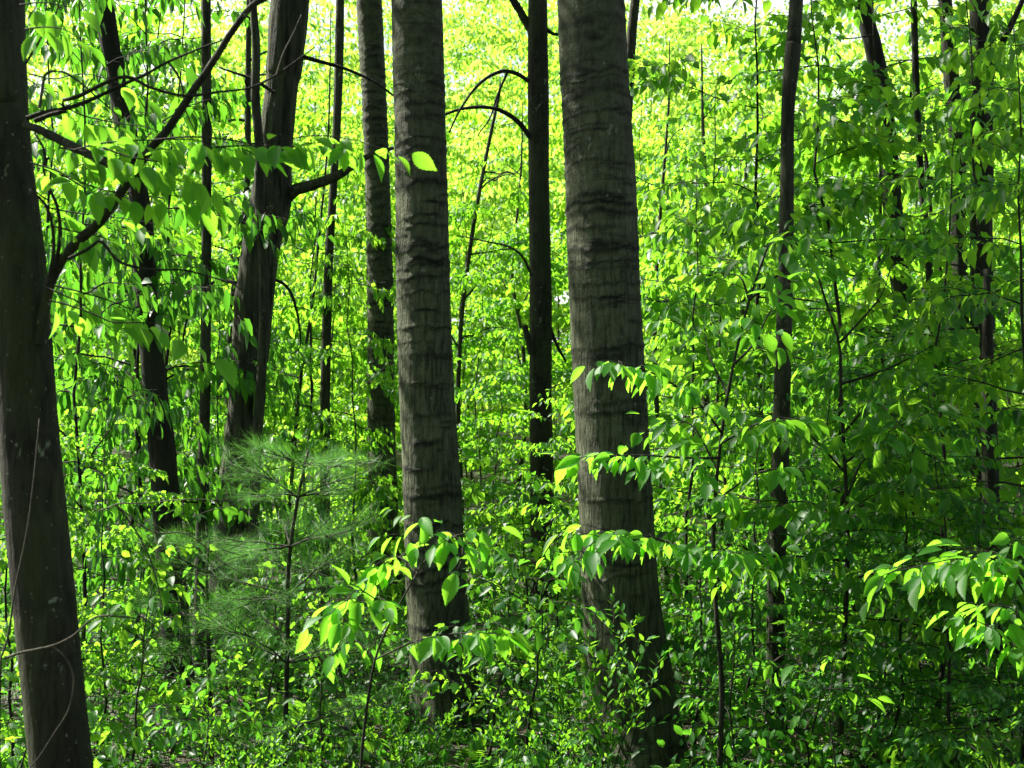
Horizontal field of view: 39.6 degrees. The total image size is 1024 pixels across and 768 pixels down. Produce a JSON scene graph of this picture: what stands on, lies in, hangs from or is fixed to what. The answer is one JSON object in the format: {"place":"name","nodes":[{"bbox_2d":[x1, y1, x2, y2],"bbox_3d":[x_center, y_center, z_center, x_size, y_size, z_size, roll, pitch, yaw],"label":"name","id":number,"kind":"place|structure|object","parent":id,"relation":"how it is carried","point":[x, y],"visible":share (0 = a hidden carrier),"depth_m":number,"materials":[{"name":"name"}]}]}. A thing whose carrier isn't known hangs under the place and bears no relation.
{"place":"outdoors","nodes":[
{"label":"outdoors","id":0,"kind":"place"},
{"bbox_2d":[0,391,1023,767],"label":"ground","id":1,"kind":"structure","parent":0,"point":[364,465],"depth_m":9.98,"materials":[{"name":"green plant"}]},
{"bbox_2d":[0,650,124,767],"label":"leafy shrub","id":2,"kind":"object","parent":1,"relation":"on","point":[20,740],"visible":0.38,"depth_m":5.58,"materials":[{"name":"green plant"}]},
{"bbox_2d":[0,467,155,686],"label":"leafy shrub","id":3,"kind":"object","parent":1,"relation":"on","point":[78,556],"visible":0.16,"depth_m":8.14,"materials":[{"name":"green plant"}]},
{"bbox_2d":[0,364,158,767],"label":"understory tree","id":4,"kind":"object","parent":1,"relation":"on","point":[6,730],"visible":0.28,"depth_m":6.60,"materials":[{"name":"green plant"}]},
{"bbox_2d":[0,398,203,767],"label":"understory tree","id":5,"kind":"object","parent":1,"relation":"on","point":[140,469],"visible":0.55,"depth_m":6.82,"materials":[{"name":"green plant"}]},
{"bbox_2d":[0,418,232,767],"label":"vine","id":6,"kind":"object","parent":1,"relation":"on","point":[40,648],"visible":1,"depth_m":4.13,"materials":[{"name":"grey plant"}]},
{"bbox_2d":[25,0,219,671],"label":"understory tree","id":7,"kind":"object","parent":1,"relation":"on","point":[138,406],"visible":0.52,"depth_m":7.83,"materials":[{"name":"green plant"}]},
{"bbox_2d":[19,541,237,767],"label":"leafy shrub","id":8,"kind":"object","parent":1,"relation":"on","point":[174,696],"visible":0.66,"depth_m":6.25,"materials":[{"name":"green plant"}]},
{"bbox_2d":[0,0,261,548],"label":"understory tree","id":9,"kind":"object","parent":1,"relation":"on","point":[50,55],"visible":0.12,"depth_m":10.27,"materials":[{"name":"green plant"}]},
{"bbox_2d":[95,0,199,724],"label":"broadleaf tree","id":10,"kind":"object","parent":1,"relation":"on","point":[162,453],"visible":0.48,"depth_m":8.15,"materials":[{"name":"brown plant"}]},
{"bbox_2d":[0,0,336,662],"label":"understory tree","id":11,"kind":"object","parent":1,"relation":"on","point":[276,349],"visible":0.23,"depth_m":10.38,"materials":[{"name":"green plant"}]},
{"bbox_2d":[39,0,298,454],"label":"young tree","id":12,"kind":"object","parent":1,"relation":"on","point":[197,238],"visible":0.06,"depth_m":24.98,"materials":[{"name":"green plant"}]},
{"bbox_2d":[0,6,350,610],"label":"understory tree","id":13,"kind":"object","parent":1,"relation":"on","point":[224,61],"visible":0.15,"depth_m":13.02,"materials":[{"name":"green plant"}]},
{"bbox_2d":[28,0,338,694],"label":"understory tree","id":14,"kind":"object","parent":1,"relation":"on","point":[205,304],"visible":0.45,"depth_m":8.90,"materials":[{"name":"green plant"}]},
{"bbox_2d":[98,643,276,767],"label":"leafy shrub","id":15,"kind":"object","parent":1,"relation":"on","point":[176,728],"visible":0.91,"depth_m":5.73,"materials":[{"name":"green plant"}]},
{"bbox_2d":[79,488,298,756],"bbox_3d":[-1.751,1.267,7.540,1.335,1.406,1.155,0,-2,-1],"label":"leafy shrub","id":16,"kind":"object","parent":1,"relation":"on","point":[231,511],"visible":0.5,"depth_m":7.62,"materials":[{"name":"green plant"}]},
{"bbox_2d":[192,0,211,676],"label":"broadleaf tree","id":17,"kind":"object","parent":1,"relation":"on","point":[205,395],"visible":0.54,"depth_m":9.19,"materials":[{"name":"brown plant"}]},
{"bbox_2d":[93,204,311,570],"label":"understory tree","id":18,"kind":"object","parent":1,"relation":"on","point":[195,336],"visible":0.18,"depth_m":11.72,"materials":[{"name":"green plant"}]},
{"bbox_2d":[109,524,303,766],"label":"pine tree","id":19,"kind":"object","parent":1,"relation":"on","point":[208,640],"visible":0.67,"depth_m":6.57,"materials":[{"name":"green plant"}]},
{"bbox_2d":[0,0,436,767],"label":"broadleaf tree","id":20,"kind":"object","parent":1,"relation":"on","point":[44,608],"visible":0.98,"depth_m":4.30,"materials":[{"name":"green plant"}]},
{"bbox_2d":[112,8,344,402],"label":"young tree","id":21,"kind":"object","parent":1,"relation":"on","point":[235,42],"visible":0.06,"depth_m":30.82,"materials":[{"name":"green plant"}]},
{"bbox_2d":[162,635,324,767],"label":"leaved shrub","id":22,"kind":"object","parent":1,"relation":"on","point":[200,741],"visible":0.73,"depth_m":5.85,"materials":[{"name":"green plant"}]},
{"bbox_2d":[131,559,361,767],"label":"leafy shrub","id":23,"kind":"object","parent":1,"relation":"on","point":[274,668],"visible":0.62,"depth_m":6.57,"materials":[{"name":"green plant"}]},
{"bbox_2d":[183,0,319,435],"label":"slim tree","id":24,"kind":"object","parent":1,"relation":"on","point":[247,82],"visible":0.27,"depth_m":13.05,"materials":[{"name":"brown plant"}]},
{"bbox_2d":[239,0,268,695],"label":"broadleaf tree","id":25,"kind":"object","parent":1,"relation":"on","point":[260,391],"visible":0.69,"depth_m":8.99,"materials":[{"name":"brown plant"}]},
{"bbox_2d":[129,427,413,766],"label":"pine tree","id":26,"kind":"object","parent":1,"relation":"on","point":[274,455],"visible":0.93,"depth_m":6.08,"materials":[{"name":"green plant"}]},
{"bbox_2d":[148,122,403,619],"bbox_3d":[-1.797,-0.104,12.546,2.590,4.416,2.153,1,-2,-30],"label":"understory tree","id":27,"kind":"object","parent":1,"relation":"on","point":[360,355],"visible":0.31,"depth_m":12.51,"materials":[{"name":"green plant"}]},
{"bbox_2d":[170,55,399,501],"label":"young tree","id":28,"kind":"object","parent":1,"relation":"on","point":[287,335],"visible":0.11,"depth_m":19.96,"materials":[{"name":"green plant"}]},
{"bbox_2d":[182,0,393,680],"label":"broadleaf tree","id":29,"kind":"object","parent":1,"relation":"on","point":[282,192],"visible":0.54,"depth_m":9.53,"materials":[{"name":"brown plant"}]},
{"bbox_2d":[221,587,397,767],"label":"leafy shrub","id":30,"kind":"object","parent":1,"relation":"on","point":[368,745],"visible":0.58,"depth_m":6.21,"materials":[{"name":"green plant"}]},
{"bbox_2d":[219,503,399,691],"bbox_3d":[-1.178,1.358,8.853,1.042,1.253,1.039,1,-2,-44],"label":"leafy shrub","id":31,"kind":"object","parent":1,"relation":"on","point":[348,567],"visible":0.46,"depth_m":8.71,"materials":[{"name":"green plant"}]},
{"bbox_2d":[188,93,463,576],"bbox_3d":[-2.050,-0.475,14.702,2.847,5.295,3.426,0,-2,11],"label":"young tree","id":32,"kind":"object","parent":1,"relation":"on","point":[351,121],"visible":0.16,"depth_m":14.40,"materials":[{"name":"green plant"}]},
{"bbox_2d":[319,0,343,618],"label":"broadleaf tree","id":33,"kind":"object","parent":1,"relation":"on","point":[325,373],"visible":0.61,"depth_m":11.81,"materials":[{"name":"brown plant"}]},
{"bbox_2d":[177,0,487,380],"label":"young tree","id":34,"kind":"object","parent":1,"relation":"on","point":[353,56],"visible":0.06,"depth_m":36.05,"materials":[{"name":"green plant"}]},
{"bbox_2d":[260,186,405,634],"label":"understory tree","id":35,"kind":"object","parent":1,"relation":"on","point":[380,491],"visible":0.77,"depth_m":11.47,"materials":[{"name":"green plant"}]},
{"bbox_2d":[271,9,395,623],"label":"slim tree","id":36,"kind":"object","parent":1,"relation":"on","point":[297,403],"visible":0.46,"depth_m":12.01,"materials":[{"name":"brown plant"}]},
{"bbox_2d":[192,23,488,544],"bbox_3d":[-2.406,-1.296,18.865,3.717,6.913,4.472,1,-2,-23],"label":"young tree","id":37,"kind":"object","parent":1,"relation":"on","point":[295,288],"visible":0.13,"depth_m":18.57,"materials":[{"name":"green plant"}]},
{"bbox_2d":[263,568,447,767],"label":"leafy shrub","id":38,"kind":"object","parent":1,"relation":"on","point":[331,689],"visible":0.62,"depth_m":6.79,"materials":[{"name":"green plant"}]},
{"bbox_2d":[266,44,488,429],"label":"young tree","id":39,"kind":"object","parent":1,"relation":"on","point":[356,216],"visible":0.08,"depth_m":25.07,"materials":[{"name":"green plant"}]},
{"bbox_2d":[356,0,406,618],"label":"broadleaf tree","id":40,"kind":"object","parent":1,"relation":"on","point":[380,323],"visible":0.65,"depth_m":12.55,"materials":[{"name":"brown plant"}]},
{"bbox_2d":[340,648,483,767],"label":"leaved shrub","id":41,"kind":"object","parent":1,"relation":"on","point":[400,748],"visible":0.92,"depth_m":6.22,"materials":[{"name":"green plant"}]},
{"bbox_2d":[295,515,532,767],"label":"sapling","id":42,"kind":"object","parent":1,"relation":"on","point":[332,632],"visible":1,"depth_m":4.82,"materials":[{"name":"green plant"}]},
{"bbox_2d":[298,17,560,372],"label":"young tree","id":43,"kind":"object","parent":1,"relation":"on","point":[461,56],"visible":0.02,"depth_m":38.63,"materials":[{"name":"green plant"}]},
{"bbox_2d":[351,454,516,664],"bbox_3d":[-0.458,1.238,9.442,1.173,1.530,1.386,1,-2,-23],"label":"leafy shrub","id":44,"kind":"object","parent":1,"relation":"on","point":[467,518],"visible":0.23,"depth_m":9.51,"materials":[{"name":"green plant"}]},
{"bbox_2d":[391,0,489,743],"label":"broadleaf tree","id":45,"kind":"object","parent":1,"relation":"on","point":[432,489],"visible":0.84,"depth_m":7.69,"materials":[{"name":"grey plant"}]},
{"bbox_2d":[334,38,563,480],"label":"young tree","id":46,"kind":"object","parent":1,"relation":"on","point":[487,96],"visible":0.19,"depth_m":24.78,"materials":[{"name":"green plant"}]},
{"bbox_2d":[331,153,571,582],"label":"young tree","id":47,"kind":"object","parent":1,"relation":"on","point":[458,213],"visible":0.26,"depth_m":14.41,"materials":[{"name":"green plant"}]},
{"bbox_2d":[345,172,567,509],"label":"young tree","id":48,"kind":"object","parent":1,"relation":"on","point":[485,212],"visible":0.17,"depth_m":21.51,"materials":[{"name":"green plant"}]},
{"bbox_2d":[386,0,571,436],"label":"young tree","id":49,"kind":"object","parent":1,"relation":"on","point":[461,32],"visible":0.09,"depth_m":36.69,"materials":[{"name":"green plant"}]},
{"bbox_2d":[391,22,568,438],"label":"young tree","id":50,"kind":"object","parent":1,"relation":"on","point":[468,117],"visible":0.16,"depth_m":31.93,"materials":[{"name":"green plant"}]},
{"bbox_2d":[405,469,582,689],"bbox_3d":[-0.064,1.235,8.730,1.250,1.504,1.247,0,-2,16],"label":"leafy shrub","id":51,"kind":"object","parent":1,"relation":"on","point":[506,518],"visible":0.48,"depth_m":8.79,"materials":[{"name":"green plant"}]},
{"bbox_2d":[386,536,608,766],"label":"leafy shrub","id":52,"kind":"object","parent":1,"relation":"on","point":[513,619],"visible":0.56,"depth_m":6.83,"materials":[{"name":"green plant"}]},
{"bbox_2d":[445,0,566,621],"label":"broadleaf tree","id":53,"kind":"object","parent":1,"relation":"on","point":[539,335],"visible":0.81,"depth_m":11.96,"materials":[{"name":"brown plant"}]},
{"bbox_2d":[452,80,565,570],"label":"slim tree","id":54,"kind":"object","parent":1,"relation":"on","point":[481,186],"visible":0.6,"depth_m":14.52,"materials":[{"name":"brown plant"}]},
{"bbox_2d":[0,563,1021,767],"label":"leaf litter","id":55,"kind":"object","parent":1,"relation":"on","point":[524,730],"visible":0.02,"depth_m":8.28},
{"bbox_2d":[0,499,1023,767],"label":"undergrowth","id":56,"kind":"object","parent":1,"relation":"on","point":[706,743],"depth_m":7.61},
{"bbox_2d":[452,174,575,538],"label":"young tree","id":57,"kind":"object","parent":1,"relation":"on","point":[492,305],"visible":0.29,"depth_m":14.88,"materials":[{"name":"green plant"}]},
{"bbox_2d":[454,329,575,617],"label":"understory tree","id":58,"kind":"object","parent":1,"relation":"on","point":[514,398],"visible":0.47,"depth_m":12.77,"materials":[{"name":"green plant"}]},
{"bbox_2d":[26,0,1023,417],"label":"wood","id":59,"kind":"object","parent":1,"relation":"on","point":[504,24],"visible":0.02,"depth_m":51.97,"materials":[{"name":"green plant"}]},
{"bbox_2d":[467,375,582,640],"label":"understory tree","id":60,"kind":"object","parent":1,"relation":"on","point":[524,451],"visible":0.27,"depth_m":10.46,"materials":[{"name":"green plant"}]},
{"bbox_2d":[391,532,670,767],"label":"leafy shrub","id":61,"kind":"object","parent":1,"relation":"on","point":[594,729],"visible":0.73,"depth_m":6.18,"materials":[{"name":"green plant"}]},
{"bbox_2d":[458,619,619,767],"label":"leaved shrub","id":62,"kind":"object","parent":1,"relation":"on","point":[503,729],"visible":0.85,"depth_m":6.14,"materials":[{"name":"green plant"}]},
{"bbox_2d":[451,0,693,447],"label":"young tree","id":63,"kind":"object","parent":1,"relation":"on","point":[555,140],"visible":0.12,"depth_m":26.11,"materials":[{"name":"green plant"}]},
{"bbox_2d":[482,585,665,767],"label":"leaved shrub","id":64,"kind":"object","parent":1,"relation":"on","point":[645,703],"visible":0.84,"depth_m":6.22,"materials":[{"name":"green plant"}]},
{"bbox_2d":[476,502,672,740],"bbox_3d":[0.214,1.268,7.469,1.202,1.326,1.017,-1,-2,26],"label":"leafy shrub","id":65,"kind":"object","parent":1,"relation":"on","point":[538,526],"visible":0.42,"depth_m":7.34,"materials":[{"name":"green plant"}]},
{"bbox_2d":[463,11,703,412],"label":"young tree","id":66,"kind":"object","parent":1,"relation":"on","point":[558,98],"visible":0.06,"depth_m":31.70,"materials":[{"name":"green plant"}]},
{"bbox_2d":[557,0,690,767],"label":"broadleaf tree","id":67,"kind":"object","parent":1,"relation":"on","point":[603,273],"visible":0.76,"depth_m":7.06,"materials":[{"name":"brown plant"}]},
{"bbox_2d":[503,0,774,422],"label":"young tree","id":68,"kind":"object","parent":1,"relation":"on","point":[677,104],"visible":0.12,"depth_m":24.64,"materials":[{"name":"green plant"}]},
{"bbox_2d":[559,0,765,409],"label":"young tree","id":69,"kind":"object","parent":1,"relation":"on","point":[669,21],"visible":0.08,"depth_m":36.98,"materials":[{"name":"green plant"}]},
{"bbox_2d":[526,120,801,520],"bbox_3d":[2.003,-0.754,20.073,3.846,5.814,3.661,0,-2,1],"label":"young tree","id":70,"kind":"object","parent":1,"relation":"on","point":[686,153],"visible":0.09,"depth_m":19.44,"materials":[{"name":"green plant"}]},
{"bbox_2d":[531,145,832,673],"bbox_3d":[1.204,0.211,9.739,2.260,3.613,1.879,0,-2,17],"label":"understory tree","id":71,"kind":"object","parent":1,"relation":"on","point":[754,395],"visible":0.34,"depth_m":9.63,"materials":[{"name":"green plant"}]},
{"bbox_2d":[550,496,816,757],"bbox_3d":[0.977,1.232,7.322,1.335,1.406,1.155,-1,-2,21],"label":"leafy shrub","id":72,"kind":"object","parent":1,"relation":"on","point":[675,586],"visible":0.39,"depth_m":7.28,"materials":[{"name":"green plant"}]},
{"bbox_2d":[536,232,858,767],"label":"sapling","id":73,"kind":"object","parent":1,"relation":"on","point":[618,542],"visible":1,"depth_m":5.99,"materials":[{"name":"green plant"}]},
{"bbox_2d":[556,66,838,598],"bbox_3d":[1.878,-0.418,12.689,2.725,5.007,2.554,1,-2,-41],"label":"understory tree","id":74,"kind":"object","parent":1,"relation":"on","point":[745,155],"visible":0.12,"depth_m":12.76,"materials":[{"name":"green plant"}]},
{"bbox_2d":[558,31,890,516],"bbox_3d":[3.070,-1.541,21.342,4.823,7.292,4.592,0,-2,-17],"label":"young tree","id":75,"kind":"object","parent":1,"relation":"on","point":[708,106],"visible":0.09,"depth_m":20.96,"materials":[{"name":"green plant"}]},
{"bbox_2d":[637,94,821,531],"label":"young tree","id":76,"kind":"object","parent":1,"relation":"on","point":[668,408],"visible":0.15,"depth_m":15.80,"materials":[{"name":"green plant"}]},
{"bbox_2d":[661,586,839,767],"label":"leafy shrub","id":77,"kind":"object","parent":1,"relation":"on","point":[762,636],"visible":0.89,"depth_m":6.52,"materials":[{"name":"green plant"}]},
{"bbox_2d":[660,339,843,751],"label":"understory tree","id":78,"kind":"object","parent":1,"relation":"on","point":[747,530],"visible":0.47,"depth_m":7.38,"materials":[{"name":"green plant"}]},
{"bbox_2d":[502,0,1022,621],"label":"understory tree","id":79,"kind":"object","parent":1,"relation":"on","point":[674,308],"visible":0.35,"depth_m":10.92,"materials":[{"name":"green plant"}]},
{"bbox_2d":[765,0,802,749],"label":"broadleaf tree","id":80,"kind":"object","parent":1,"relation":"on","point":[782,374],"visible":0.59,"depth_m":7.49,"materials":[{"name":"brown plant"}]},
{"bbox_2d":[679,307,937,735],"bbox_3d":[1.672,0.766,8.380,1.728,2.504,1.372,1,-2,-38],"label":"understory tree","id":81,"kind":"object","parent":1,"relation":"on","point":[819,346],"visible":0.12,"depth_m":8.41,"materials":[{"name":"green plant"}]},
{"bbox_2d":[715,606,909,767],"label":"leafy shrub","id":82,"kind":"object","parent":1,"relation":"on","point":[827,678],"visible":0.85,"depth_m":6.33,"materials":[{"name":"green plant"}]},
{"bbox_2d":[763,629,894,767],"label":"sapling","id":83,"kind":"object","parent":1,"relation":"on","point":[785,671],"visible":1,"depth_m":5.37,"materials":[{"name":"green plant"}]},
{"bbox_2d":[649,0,1023,676],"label":"understory tree","id":84,"kind":"object","parent":1,"relation":"on","point":[871,94],"visible":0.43,"depth_m":10.25,"materials":[{"name":"green plant"}]},
{"bbox_2d":[760,25,927,355],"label":"young tree","id":85,"kind":"object","parent":1,"relation":"on","point":[852,53],"visible":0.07,"depth_m":38.13,"materials":[{"name":"green plant"}]},
{"bbox_2d":[686,0,1023,636],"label":"understory tree","id":86,"kind":"object","parent":1,"relation":"on","point":[768,46],"visible":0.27,"depth_m":11.24,"materials":[{"name":"green plant"}]},
{"bbox_2d":[747,536,964,764],"bbox_3d":[1.897,1.345,7.272,1.144,1.205,0.990,-1,-2,38],"label":"leafy shrub","id":87,"kind":"object","parent":1,"relation":"on","point":[858,608],"visible":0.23,"depth_m":7.28,"materials":[{"name":"green plant"}]},
{"bbox_2d":[700,367,1023,767],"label":"understory tree","id":88,"kind":"object","parent":1,"relation":"on","point":[932,652],"visible":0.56,"depth_m":6.52,"materials":[{"name":"green plant"}]},
{"bbox_2d":[707,206,1023,766],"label":"sapling","id":89,"kind":"object","parent":1,"relation":"on","point":[802,512],"visible":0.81,"depth_m":6.27,"materials":[{"name":"green plant"}]},
{"bbox_2d":[710,0,1023,606],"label":"understory tree","id":90,"kind":"object","parent":1,"relation":"on","point":[958,32],"visible":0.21,"depth_m":13.14,"materials":[{"name":"green plant"}]},
{"bbox_2d":[721,0,1023,610],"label":"understory tree","id":91,"kind":"object","parent":1,"relation":"on","point":[908,184],"visible":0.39,"depth_m":9.66,"materials":[{"name":"green plant"}]},
{"bbox_2d":[854,0,923,619],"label":"broadleaf tree","id":92,"kind":"object","parent":1,"relation":"on","point":[865,27],"visible":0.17,"depth_m":12.51,"materials":[{"name":"brown plant"}]},
{"bbox_2d":[757,95,1023,730],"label":"understory tree","id":93,"kind":"object","parent":1,"relation":"on","point":[853,367],"visible":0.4,"depth_m":7.39,"materials":[{"name":"green plant"}]},
{"bbox_2d":[783,383,1023,767],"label":"understory tree","id":94,"kind":"object","parent":1,"relation":"on","point":[974,692],"visible":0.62,"depth_m":6.17,"materials":[{"name":"green plant"}]},
{"bbox_2d":[786,11,1023,767],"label":"understory tree","id":95,"kind":"object","parent":1,"relation":"on","point":[995,198],"visible":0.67,"depth_m":6.47,"materials":[{"name":"green plant"}]},
{"bbox_2d":[911,1,938,518],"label":"broadleaf tree","id":96,"kind":"object","parent":1,"relation":"on","point":[917,112],"visible":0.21,"depth_m":11.54,"materials":[{"name":"brown plant"}]},
{"bbox_2d":[859,532,1023,676],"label":"branch","id":97,"kind":"object","parent":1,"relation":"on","point":[949,573],"visible":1,"depth_m":5.03,"materials":[{"name":"green plant"}]},
{"bbox_2d":[860,0,1023,399],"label":"young tree","id":98,"kind":"object","parent":1,"relation":"on","point":[938,76],"visible":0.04,"depth_m":32.06,"materials":[{"name":"green plant"}]},
{"bbox_2d":[885,500,1023,757],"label":"leafy shrub","id":99,"kind":"object","parent":1,"relation":"on","point":[1019,605],"visible":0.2,"depth_m":6.93,"materials":[{"name":"green plant"}]},
{"bbox_2d":[938,0,972,544],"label":"broadleaf tree","id":100,"kind":"object","parent":1,"relation":"on","point":[949,77],"visible":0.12,"depth_m":13.51,"materials":[{"name":"brown plant"}]},
{"bbox_2d":[981,269,1003,727],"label":"broadleaf tree","id":101,"kind":"object","parent":1,"relation":"on","point":[991,474],"visible":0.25,"depth_m":8.37,"materials":[{"name":"brown plant"}]},
{"bbox_2d":[969,0,1023,547],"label":"broadleaf tree","id":102,"kind":"object","parent":1,"relation":"on","point":[980,29],"visible":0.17,"depth_m":12.19,"materials":[{"name":"green plant"}]},
{"bbox_2d":[26,0,1021,380],"label":"sky","id":103,"kind":"structure","parent":0,"point":[781,3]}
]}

